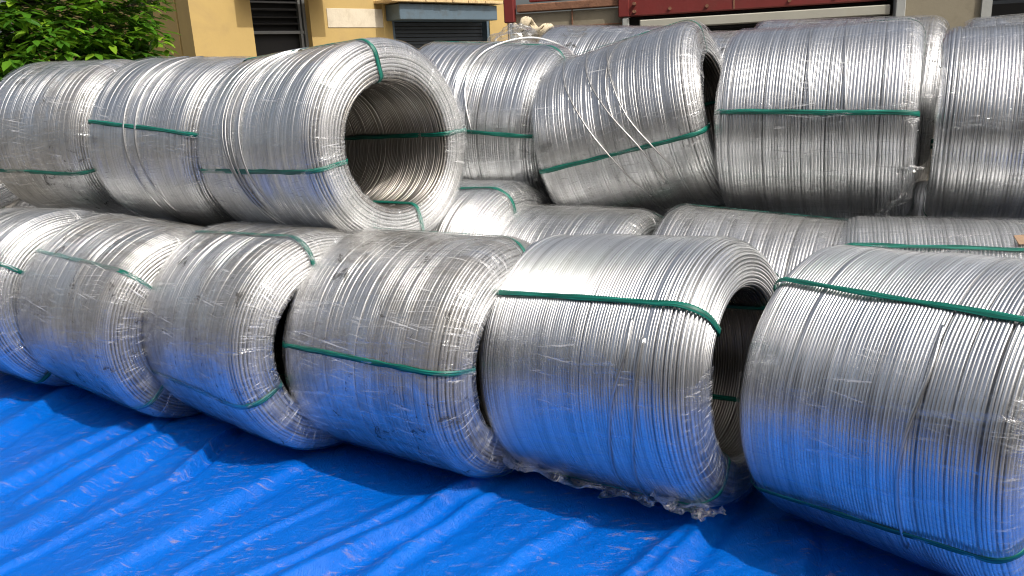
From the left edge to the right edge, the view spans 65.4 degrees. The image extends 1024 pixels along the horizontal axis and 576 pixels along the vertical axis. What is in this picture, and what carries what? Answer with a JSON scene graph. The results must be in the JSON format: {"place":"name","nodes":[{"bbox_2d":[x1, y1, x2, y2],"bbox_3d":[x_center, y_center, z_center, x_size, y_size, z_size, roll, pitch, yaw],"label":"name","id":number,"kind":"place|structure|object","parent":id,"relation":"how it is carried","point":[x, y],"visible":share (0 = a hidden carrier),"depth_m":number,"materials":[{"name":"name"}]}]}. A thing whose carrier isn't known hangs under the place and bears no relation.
{"place":"outdoors","nodes":[
{"label":"outdoors","id":0,"kind":"place"},
{"bbox_2d":[0,198,20,208],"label":"ground","id":1,"kind":"structure","parent":0,"point":[12,205],"depth_m":12.68,"materials":[{"name":"concrete"}]},
{"bbox_2d":[11,199,37,207],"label":"wire coil","id":2,"kind":"object","parent":1,"relation":"on","point":[21,203],"visible":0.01,"depth_m":5.88,"materials":[{"name":"metal"}]},
{"bbox_2d":[0,180,18,207],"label":"wire coil","id":3,"kind":"object","parent":2,"relation":"on","point":[7,197],"visible":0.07,"depth_m":5.84,"materials":[{"name":"metal"}]},
{"bbox_2d":[0,0,182,208],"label":"tree","id":4,"kind":"object","parent":1,"relation":"on","point":[71,38],"visible":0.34,"depth_m":7.48,"materials":[{"name":"green plant"}]},
{"bbox_2d":[0,341,947,575],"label":"tarp","id":5,"kind":"object","parent":1,"relation":"on","point":[92,483],"visible":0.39,"depth_m":3.10,"materials":[{"name":"blue plastic"}]},
{"bbox_2d":[0,208,99,386],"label":"wire coil","id":6,"kind":"object","parent":5,"relation":"on","point":[25,233],"visible":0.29,"depth_m":4.25,"materials":[{"name":"metal"}]},
{"bbox_2d":[16,213,202,418],"bbox_3d":[-1.942,0.129,4.298,0.979,1.008,1.004,10,20,35],"label":"wire coil","id":7,"kind":"object","parent":5,"relation":"on","point":[85,287],"visible":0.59,"depth_m":3.86,"materials":[{"name":"metal"}]},
{"bbox_2d":[88,56,250,227],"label":"wire coil","id":8,"kind":"object","parent":7,"relation":"on","point":[144,122],"visible":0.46,"depth_m":4.27,"materials":[{"name":"metal"}]},
{"bbox_2d":[133,214,207,227],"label":"wire coil","id":9,"kind":"object","parent":5,"relation":"on","point":[137,215],"depth_m":5.09,"materials":[{"name":"metal"}]},
{"bbox_2d":[0,59,137,215],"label":"wire coil","id":10,"kind":"object","parent":9,"relation":"on","point":[46,112],"visible":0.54,"depth_m":4.88,"materials":[{"name":"metal"}]},
{"bbox_2d":[142,221,349,449],"bbox_3d":[-1.113,0.199,3.868,1.018,1.018,1.018,7,18,43],"label":"wire coil","id":11,"kind":"object","parent":5,"relation":"on","point":[220,297],"visible":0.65,"depth_m":3.42,"materials":[{"name":"metal"}]},
{"bbox_2d":[199,38,467,234],"bbox_3d":[-0.913,-0.723,4.069,1.059,0.989,0.997,8,18,41],"label":"wire coil","id":12,"kind":"object","parent":11,"relation":"on","point":[354,136],"visible":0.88,"depth_m":3.78,"materials":[{"name":"metal"}]},
{"bbox_2d":[274,305,285,342],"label":"wire coil","id":13,"kind":"object","parent":5,"relation":"on","point":[280,327],"visible":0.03,"depth_m":4.69,"materials":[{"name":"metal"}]},
{"bbox_2d":[282,228,530,477],"bbox_3d":[-0.332,0.257,3.519,0.934,1.016,1.014,6,18,34],"label":"wire coil","id":14,"kind":"object","parent":5,"relation":"on","point":[381,342],"visible":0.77,"depth_m":3.11,"materials":[{"name":"metal"}]},
{"bbox_2d":[430,179,553,235],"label":"wire coil","id":15,"kind":"object","parent":5,"relation":"on","point":[486,207],"visible":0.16,"depth_m":4.10,"materials":[{"name":"metal"}]},
{"bbox_2d":[495,205,662,243],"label":"wire coil","id":16,"kind":"object","parent":5,"relation":"on","point":[531,224],"visible":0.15,"depth_m":3.94,"materials":[{"name":"metal"}]},
{"bbox_2d":[479,234,779,520],"bbox_3d":[0.511,0.298,3.197,0.946,1.028,1.033,3,16,38],"label":"wire coil","id":17,"kind":"object","parent":5,"relation":"on","point":[611,362],"visible":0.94,"depth_m":2.83,"materials":[{"name":"metal"}]},
{"bbox_2d":[654,204,847,282],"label":"wire coil","id":18,"kind":"object","parent":5,"relation":"on","point":[785,245],"visible":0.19,"depth_m":3.54,"materials":[{"name":"metal"}]},
{"bbox_2d":[736,245,1023,575],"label":"wire coil","id":19,"kind":"object","parent":5,"relation":"on","point":[881,404],"visible":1,"depth_m":2.33,"materials":[{"name":"metal"}]},
{"bbox_2d":[841,216,1023,257],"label":"wire coil","id":20,"kind":"object","parent":5,"relation":"on","point":[992,237],"visible":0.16,"depth_m":3.25,"materials":[{"name":"metal"}]},
{"bbox_2d":[1014,235,1023,244],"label":"cardboard scrap","id":21,"kind":"object","parent":20,"relation":"on","point":[1019,239],"visible":1,"depth_m":3.09,"materials":[{"name":"beige cardboard"}]},
{"bbox_2d":[503,0,889,41],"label":"truck","id":22,"kind":"object","parent":1,"relation":"on","point":[712,16],"visible":0.2,"depth_m":7.53,"materials":[{"name":"red paint"}]},
{"bbox_2d":[709,203,907,220],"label":"wire coil","id":23,"kind":"object","parent":1,"relation":"on","point":[719,206],"depth_m":4.42,"materials":[{"name":"metal"}]},
{"bbox_2d":[708,29,752,59],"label":"wire coil","id":24,"kind":"object","parent":23,"relation":"on","point":[722,40],"visible":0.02,"depth_m":4.79,"materials":[{"name":"metal"}]},
{"bbox_2d":[714,16,925,221],"bbox_3d":[1.583,-0.828,4.032,0.928,0.990,0.976,4,17,26],"label":"wire coil","id":25,"kind":"object","parent":23,"relation":"on","point":[821,121],"visible":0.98,"depth_m":3.67,"materials":[{"name":"metal"}]},
{"bbox_2d":[906,181,930,217],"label":"wire coil","id":26,"kind":"object","parent":1,"relation":"on","point":[919,195],"visible":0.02,"depth_m":4.06,"materials":[{"name":"metal"}]},
{"bbox_2d":[753,15,948,184],"bbox_3d":[1.999,-1.116,4.844,1.064,1.006,1.007,8,19,26],"label":"wire coil","id":27,"kind":"object","parent":26,"relation":"on","point":[935,29],"visible":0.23,"depth_m":4.29,"materials":[{"name":"metal"}]},
{"bbox_2d":[923,22,1023,219],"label":"wire coil","id":28,"kind":"object","parent":26,"relation":"on","point":[977,164],"visible":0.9,"depth_m":3.42,"materials":[{"name":"metal"}]},
{"bbox_2d":[964,14,1023,27],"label":"wire coil","id":29,"kind":"object","parent":26,"relation":"on","point":[993,21],"visible":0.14,"depth_m":4.27,"materials":[{"name":"metal"}]},
{"bbox_2d":[884,0,1023,180],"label":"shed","id":30,"kind":"structure","parent":1,"relation":"on","point":[956,14],"depth_m":7.02,"materials":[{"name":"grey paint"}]},
{"bbox_2d":[991,0,1023,18],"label":"doorway","id":31,"kind":"structure","parent":30,"relation":"in","point":[998,10],"depth_m":7.67,"materials":[{"name":"black"}]},
{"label":"wire coil","id":32,"kind":"object","parent":1,"relation":"on","visible":0},
{"bbox_2d":[419,39,537,50],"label":"wire coil","id":33,"kind":"object","parent":32,"relation":"on","point":[525,41],"visible":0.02,"depth_m":5.47,"materials":[{"name":"metal"}]},
{"bbox_2d":[488,24,532,41],"bbox_3d":[0.011,-1.734,5.558,0.385,0.219,0.304,-3,15,0],"label":"plastic heap","id":34,"kind":"object","parent":33,"relation":"on","point":[497,37],"visible":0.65,"depth_m":5.47,"materials":[{"name":"white"}]},
{"bbox_2d":[512,16,553,35],"bbox_3d":[0.147,-1.829,5.578,0.301,0.148,0.110,-3,15,0],"label":"cloth bundle","id":35,"kind":"object","parent":34,"relation":"on","point":[528,20],"visible":0.93,"depth_m":5.56,"materials":[{"name":"beige fabric"}]},
{"bbox_2d":[419,36,575,205],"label":"wire coil","id":36,"kind":"object","parent":32,"relation":"on","point":[494,84],"visible":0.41,"depth_m":4.42,"materials":[{"name":"metal"}]},
{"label":"wire coil","id":37,"kind":"object","parent":1,"relation":"on","visible":0},
{"bbox_2d":[536,25,662,55],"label":"wire coil","id":38,"kind":"object","parent":37,"relation":"on","point":[575,40],"visible":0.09,"depth_m":5.10,"materials":[{"name":"metal"}]},
{"bbox_2d":[530,20,723,216],"bbox_3d":[0.717,-0.872,4.421,0.919,1.000,1.001,-10,10,29],"label":"wire coil","id":39,"kind":"object","parent":37,"relation":"on","point":[628,123],"visible":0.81,"depth_m":4.04,"materials":[{"name":"metal"}]},
{"bbox_2d":[12,0,511,60],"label":"yellow building","id":40,"kind":"structure","parent":0,"point":[231,28],"depth_m":13.07,"materials":[{"name":"paint"}]},
{"bbox_2d":[250,0,308,56],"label":"window","id":41,"kind":"structure","parent":40,"relation":"in","point":[278,25],"depth_m":12.84,"materials":[{"name":"grey paint"}]}
]}

